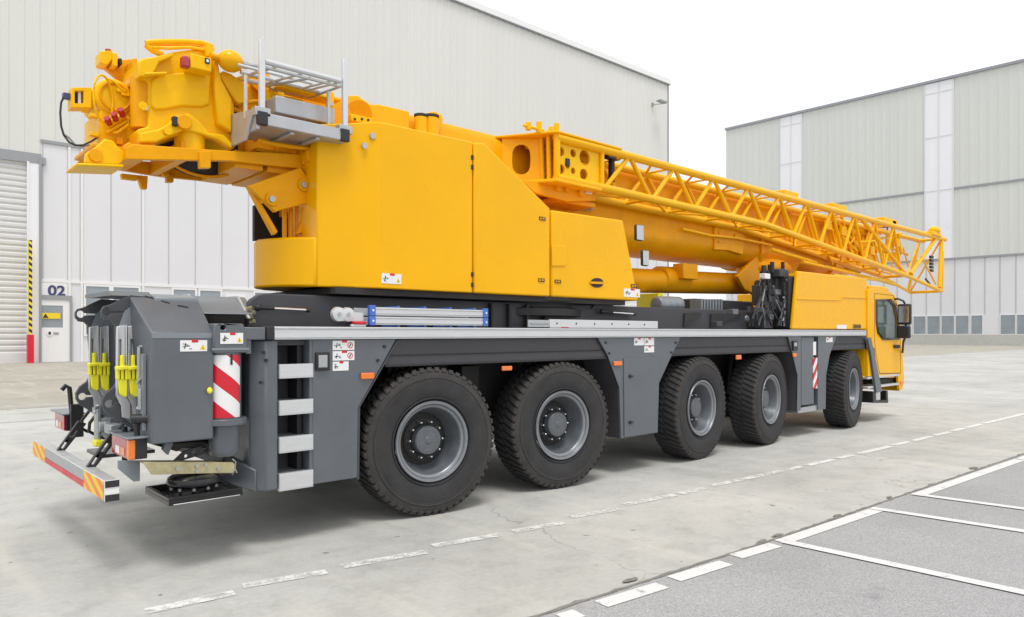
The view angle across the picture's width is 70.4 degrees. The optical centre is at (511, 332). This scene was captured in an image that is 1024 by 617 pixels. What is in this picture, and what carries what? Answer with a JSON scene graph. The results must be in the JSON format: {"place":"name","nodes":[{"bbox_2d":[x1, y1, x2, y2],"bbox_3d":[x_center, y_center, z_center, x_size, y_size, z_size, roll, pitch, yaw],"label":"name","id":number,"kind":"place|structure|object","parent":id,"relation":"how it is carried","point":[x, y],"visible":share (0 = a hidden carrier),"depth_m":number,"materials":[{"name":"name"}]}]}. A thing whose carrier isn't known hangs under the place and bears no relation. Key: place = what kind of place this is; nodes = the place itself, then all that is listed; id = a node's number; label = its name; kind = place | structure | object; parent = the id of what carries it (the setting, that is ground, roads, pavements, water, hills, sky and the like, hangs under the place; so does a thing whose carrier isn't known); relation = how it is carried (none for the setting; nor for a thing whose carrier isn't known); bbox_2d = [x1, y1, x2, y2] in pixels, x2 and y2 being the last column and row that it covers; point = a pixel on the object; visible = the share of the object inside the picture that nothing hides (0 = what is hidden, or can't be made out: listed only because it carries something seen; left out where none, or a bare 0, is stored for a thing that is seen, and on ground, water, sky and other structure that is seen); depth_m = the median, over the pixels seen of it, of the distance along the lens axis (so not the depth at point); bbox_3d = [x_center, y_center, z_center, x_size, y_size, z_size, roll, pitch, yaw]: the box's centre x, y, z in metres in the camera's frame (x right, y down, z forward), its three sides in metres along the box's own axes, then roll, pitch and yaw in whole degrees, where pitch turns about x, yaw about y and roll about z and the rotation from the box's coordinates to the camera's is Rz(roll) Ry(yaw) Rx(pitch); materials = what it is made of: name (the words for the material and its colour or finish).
{"place":"outdoors","nodes":[
{"label":"outdoors","id":0,"kind":"place"},
{"bbox_2d":[0,0,670,362],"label":"warehouse","id":1,"kind":"structure","parent":0,"point":[472,65],"depth_m":47.75,"materials":[{"name":"grey metal"}]},
{"bbox_2d":[42,295,71,361],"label":"entrance door","id":2,"kind":"structure","parent":1,"relation":"in","point":[56,309],"depth_m":42.12,"materials":[{"name":"grey metal"}]},
{"bbox_2d":[83,284,110,335],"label":"window","id":3,"kind":"structure","parent":1,"relation":"in","point":[87,288],"depth_m":43.28,"materials":[{"name":"grey glass"}]},
{"bbox_2d":[111,285,140,299],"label":"window","id":4,"kind":"structure","parent":1,"relation":"in","point":[113,287],"depth_m":44.60,"materials":[{"name":"grey glass"}]},
{"bbox_2d":[171,288,196,295],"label":"window","id":5,"kind":"structure","parent":1,"relation":"in","point":[174,291],"depth_m":46.92,"materials":[{"name":"grey glass"}]},
{"bbox_2d":[198,289,221,296],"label":"window","id":6,"kind":"structure","parent":1,"relation":"in","point":[201,292],"depth_m":48.08,"materials":[{"name":"grey glass"}]},
{"bbox_2d":[225,295,244,297],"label":"window","id":7,"kind":"structure","parent":1,"relation":"in","point":[243,296],"depth_m":49.14,"materials":[{"name":"white glass"}]},
{"bbox_2d":[253,291,275,295],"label":"window","id":8,"kind":"structure","parent":1,"relation":"in","point":[254,292],"depth_m":50.35,"materials":[{"name":"grey glass"}]},
{"bbox_2d":[0,349,1023,616],"bbox_3d":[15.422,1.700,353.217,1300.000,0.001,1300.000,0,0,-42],"label":"ground","id":9,"kind":"structure","parent":0,"point":[68,547],"depth_m":6.58,"materials":[{"name":"concrete"}]},
{"bbox_2d":[144,590,236,613],"bbox_3d":[-2.022,1.695,4.582,0.530,0.001,0.105,0,0,-37],"label":"road marking","id":10,"kind":"object","parent":9,"relation":"on","point":[182,603],"visible":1,"depth_m":4.57,"materials":[{"name":"white paint"}]},
{"bbox_2d":[241,569,328,587],"bbox_3d":[-1.561,1.695,5.013,0.569,0.001,0.105,0,0,-31],"label":"road marking","id":11,"kind":"object","parent":9,"relation":"on","point":[285,578],"visible":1,"depth_m":5.01,"materials":[{"name":"white paint"}]},
{"bbox_2d":[340,550,427,567],"bbox_3d":[-0.951,1.695,5.448,0.669,0.001,0.105,0,0,-32],"label":"road marking","id":12,"kind":"object","parent":9,"relation":"on","point":[379,559],"visible":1,"depth_m":5.46,"materials":[{"name":"white paint"}]},
{"bbox_2d":[431,533,499,546],"bbox_3d":[-0.360,1.695,5.948,0.637,0.001,0.105,0,0,-32],"label":"road marking","id":13,"kind":"object","parent":9,"relation":"on","point":[475,538],"visible":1,"depth_m":5.93,"materials":[{"name":"white paint"}]},
{"bbox_2d":[33,37,946,515],"bbox_3d":[3.209,-0.450,12.098,18.621,4.300,3.163,0,0,-42],"label":"mobile crane","id":14,"kind":"object","parent":9,"relation":"on","point":[359,203],"visible":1,"depth_m":7.04,"materials":[{"name":"metal"}]},
{"bbox_2d":[87,353,99,390],"bbox_3d":[-3.378,0.314,5.864,0.080,0.304,0.070,0,0,-42],"label":"wheel chock","id":15,"kind":"object","parent":14,"relation":"attached to","point":[94,370],"visible":1,"depth_m":5.86,"materials":[{"name":"yellow plastic"}]},
{"bbox_2d":[99,353,109,390],"bbox_3d":[-3.323,0.317,5.914,0.081,0.307,0.070,0,0,-42],"label":"wheel chock","id":16,"kind":"object","parent":14,"relation":"attached to","point":[104,366],"visible":0.98,"depth_m":5.91,"materials":[{"name":"yellow plastic"}]},
{"bbox_2d":[115,355,128,396],"bbox_3d":[-2.830,0.314,5.266,0.080,0.304,0.070,0,0,-42],"label":"wheel chock","id":17,"kind":"object","parent":14,"relation":"attached to","point":[121,373],"visible":1,"depth_m":5.26,"materials":[{"name":"yellow plastic"}]},
{"bbox_2d":[128,355,137,396],"bbox_3d":[-2.776,0.317,5.316,0.081,0.307,0.070,0,0,-42],"label":"wheel chock","id":18,"kind":"object","parent":14,"relation":"attached to","point":[132,374],"visible":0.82,"depth_m":5.31,"materials":[{"name":"yellow plastic"}]},
{"bbox_2d":[330,305,487,327],"bbox_3d":[-0.986,-0.149,6.882,1.748,0.194,0.321,0,0,-42],"label":"folded ladder","id":19,"kind":"object","parent":14,"relation":"on","point":[416,316],"visible":0.98,"depth_m":6.76,"materials":[{"name":"metal"}]},
{"bbox_2d":[527,319,657,328],"bbox_3d":[1.018,-0.103,8.538,2.298,0.094,0.026,0,0,-42],"label":"slotted bar","id":20,"kind":"object","parent":14,"relation":"on","point":[551,323],"visible":1,"depth_m":8.43,"materials":[{"name":"metal"}]},
{"bbox_2d":[511,521,566,532],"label":"road marking","id":21,"kind":"object","parent":9,"relation":"on","point":[540,526],"visible":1,"depth_m":6.36,"materials":[{"name":"white paint"}]},
{"bbox_2d":[569,508,618,517],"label":"road marking","id":22,"kind":"object","parent":9,"relation":"on","point":[587,514],"visible":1,"depth_m":6.81,"materials":[{"name":"white paint"}]},
{"bbox_2d":[621,494,678,504],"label":"road marking","id":23,"kind":"object","parent":9,"relation":"on","point":[649,499],"visible":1,"depth_m":7.39,"materials":[{"name":"white paint"}]},
{"bbox_2d":[677,487,706,493],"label":"road marking","id":24,"kind":"object","parent":9,"relation":"on","point":[695,490],"visible":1,"depth_m":7.76,"materials":[{"name":"white paint"}]},
{"bbox_2d":[710,466,805,485],"bbox_3d":[2.961,1.695,8.647,1.912,0.001,0.105,0,0,-38],"label":"road marking","id":25,"kind":"object","parent":9,"relation":"on","point":[752,476],"visible":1,"depth_m":8.57,"materials":[{"name":"white paint"}]},
{"bbox_2d":[804,459,834,465],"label":"road marking","id":26,"kind":"object","parent":9,"relation":"on","point":[819,462],"visible":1,"depth_m":9.49,"materials":[{"name":"white paint"}]},
{"bbox_2d":[834,454,855,458],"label":"road marking","id":27,"kind":"object","parent":9,"relation":"on","point":[845,456],"visible":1,"depth_m":9.96,"materials":[{"name":"white paint"}]},
{"bbox_2d":[857,446,893,453],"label":"road marking","id":28,"kind":"object","parent":9,"relation":"on","point":[872,450],"visible":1,"depth_m":10.55,"materials":[{"name":"white paint"}]},
{"bbox_2d":[890,441,910,445],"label":"road marking","id":29,"kind":"object","parent":9,"relation":"on","point":[900,443],"visible":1,"depth_m":11.13,"materials":[{"name":"white paint"}]},
{"bbox_2d":[912,436,934,440],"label":"road marking","id":30,"kind":"object","parent":9,"relation":"on","point":[921,438],"visible":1,"depth_m":11.65,"materials":[{"name":"white paint"}]},
{"bbox_2d":[933,432,951,435],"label":"road marking","id":31,"kind":"object","parent":9,"relation":"on","point":[942,433],"visible":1,"depth_m":12.23,"materials":[{"name":"white paint"}]},
{"bbox_2d":[965,424,982,427],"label":"road marking","id":32,"kind":"object","parent":9,"relation":"on","point":[970,426],"visible":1,"depth_m":13.29,"materials":[{"name":"white paint"}]},
{"bbox_2d":[983,413,1023,423],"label":"road marking","id":33,"kind":"object","parent":9,"relation":"on","point":[1004,418],"visible":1,"depth_m":14.38,"materials":[{"name":"white paint"}]},
{"bbox_2d":[0,344,1023,409],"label":"concrete apron","id":34,"kind":"object","parent":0,"point":[33,387],"depth_m":27.60,"materials":[{"name":"grey concrete"}]},
{"bbox_2d":[26,240,33,362],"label":"guard post","id":35,"kind":"object","parent":34,"relation":"on","point":[29,348],"visible":0.99,"depth_m":40.67,"materials":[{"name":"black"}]},
{"bbox_2d":[0,349,1014,407],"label":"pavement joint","id":36,"kind":"object","parent":34,"relation":"on","point":[75,403],"depth_m":17.15,"materials":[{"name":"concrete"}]},
{"bbox_2d":[725,59,1023,345],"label":"factory hall","id":37,"kind":"structure","parent":34,"relation":"on","point":[945,155],"depth_m":103.16,"materials":[{"name":"metal"}]},
{"bbox_2d":[913,316,925,334],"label":"window","id":38,"kind":"structure","parent":37,"relation":"in","point":[919,322],"depth_m":104.60,"materials":[{"name":"grey glass"}]},
{"bbox_2d":[927,316,940,334],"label":"window","id":39,"kind":"structure","parent":37,"relation":"in","point":[933,322],"depth_m":103.18,"materials":[{"name":"grey glass"}]},
{"bbox_2d":[941,315,954,334],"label":"window","id":40,"kind":"structure","parent":37,"relation":"in","point":[947,321],"depth_m":101.82,"materials":[{"name":"grey glass"}]},
{"bbox_2d":[955,315,968,334],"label":"window","id":41,"kind":"structure","parent":37,"relation":"in","point":[961,321],"depth_m":100.58,"materials":[{"name":"grey glass"}]},
{"bbox_2d":[971,315,982,334],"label":"window","id":42,"kind":"structure","parent":37,"relation":"in","point":[976,320],"depth_m":99.25,"materials":[{"name":"grey glass"}]},
{"bbox_2d":[1000,314,1015,334],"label":"window","id":43,"kind":"structure","parent":37,"relation":"in","point":[1008,321],"depth_m":96.57,"materials":[{"name":"grey glass"}]},
{"bbox_2d":[1016,314,1023,334],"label":"window","id":44,"kind":"structure","parent":37,"relation":"in","point":[1019,317],"depth_m":95.61,"materials":[{"name":"grey glass"}]},
{"bbox_2d":[472,0,1023,299],"label":"sky","id":45,"kind":"structure","parent":0,"point":[727,63],"materials":[{"name":"white"}]},
{"bbox_2d":[538,454,1023,616],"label":"parking asphalt","id":46,"kind":"structure","parent":0,"point":[787,580],"depth_m":5.14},
{"bbox_2d":[556,609,584,616],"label":"road marking","id":47,"kind":"object","parent":46,"relation":"on","point":[572,613],"visible":1,"depth_m":4.36,"materials":[{"name":"white paint"}]},
{"bbox_2d":[595,583,668,606],"bbox_3d":[0.781,1.691,4.700,0.566,0.001,0.125,0,0,-37],"label":"road marking","id":48,"kind":"object","parent":46,"relation":"on","point":[615,599],"visible":1,"depth_m":4.69,"materials":[{"name":"white paint"}]},
{"bbox_2d":[667,561,732,580],"bbox_3d":[1.345,1.691,5.171,0.582,0.001,0.125,0,0,-37],"label":"road marking","id":49,"kind":"object","parent":46,"relation":"on","point":[697,571],"visible":1,"depth_m":5.17,"materials":[{"name":"white paint"}]},
{"bbox_2d":[730,543,781,557],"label":"road marking","id":50,"kind":"object","parent":46,"relation":"on","point":[755,550],"visible":1,"depth_m":5.64,"materials":[{"name":"white paint"}]},
{"bbox_2d":[529,453,1023,616],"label":"asphalt edge joint","id":51,"kind":"object","parent":46,"relation":"on","point":[762,541],"visible":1,"depth_m":5.70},
{"bbox_2d":[776,509,881,541],"bbox_3d":[2.858,1.691,6.430,1.754,0.001,0.125,0,0,-39],"label":"road marking","id":52,"kind":"object","parent":46,"relation":"on","point":[826,526],"visible":1,"depth_m":6.38,"materials":[{"name":"white paint"}]},
{"bbox_2d":[782,540,1023,593],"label":"road marking","id":53,"kind":"object","parent":46,"relation":"on","point":[940,574],"visible":1,"depth_m":5.22,"materials":[{"name":"white paint"}]},
{"bbox_2d":[870,507,1023,531],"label":"road marking","id":54,"kind":"object","parent":46,"relation":"on","point":[954,520],"visible":1,"depth_m":6.56,"materials":[{"name":"white paint"}]},
{"bbox_2d":[912,493,1023,509],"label":"road marking","id":55,"kind":"object","parent":46,"relation":"on","point":[972,501],"visible":1,"depth_m":7.26,"materials":[{"name":"white paint"}]},
{"bbox_2d":[915,459,1023,493],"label":"road marking","id":56,"kind":"object","parent":46,"relation":"on","point":[933,489],"visible":1,"depth_m":8.49,"materials":[{"name":"white paint"}]}
]}

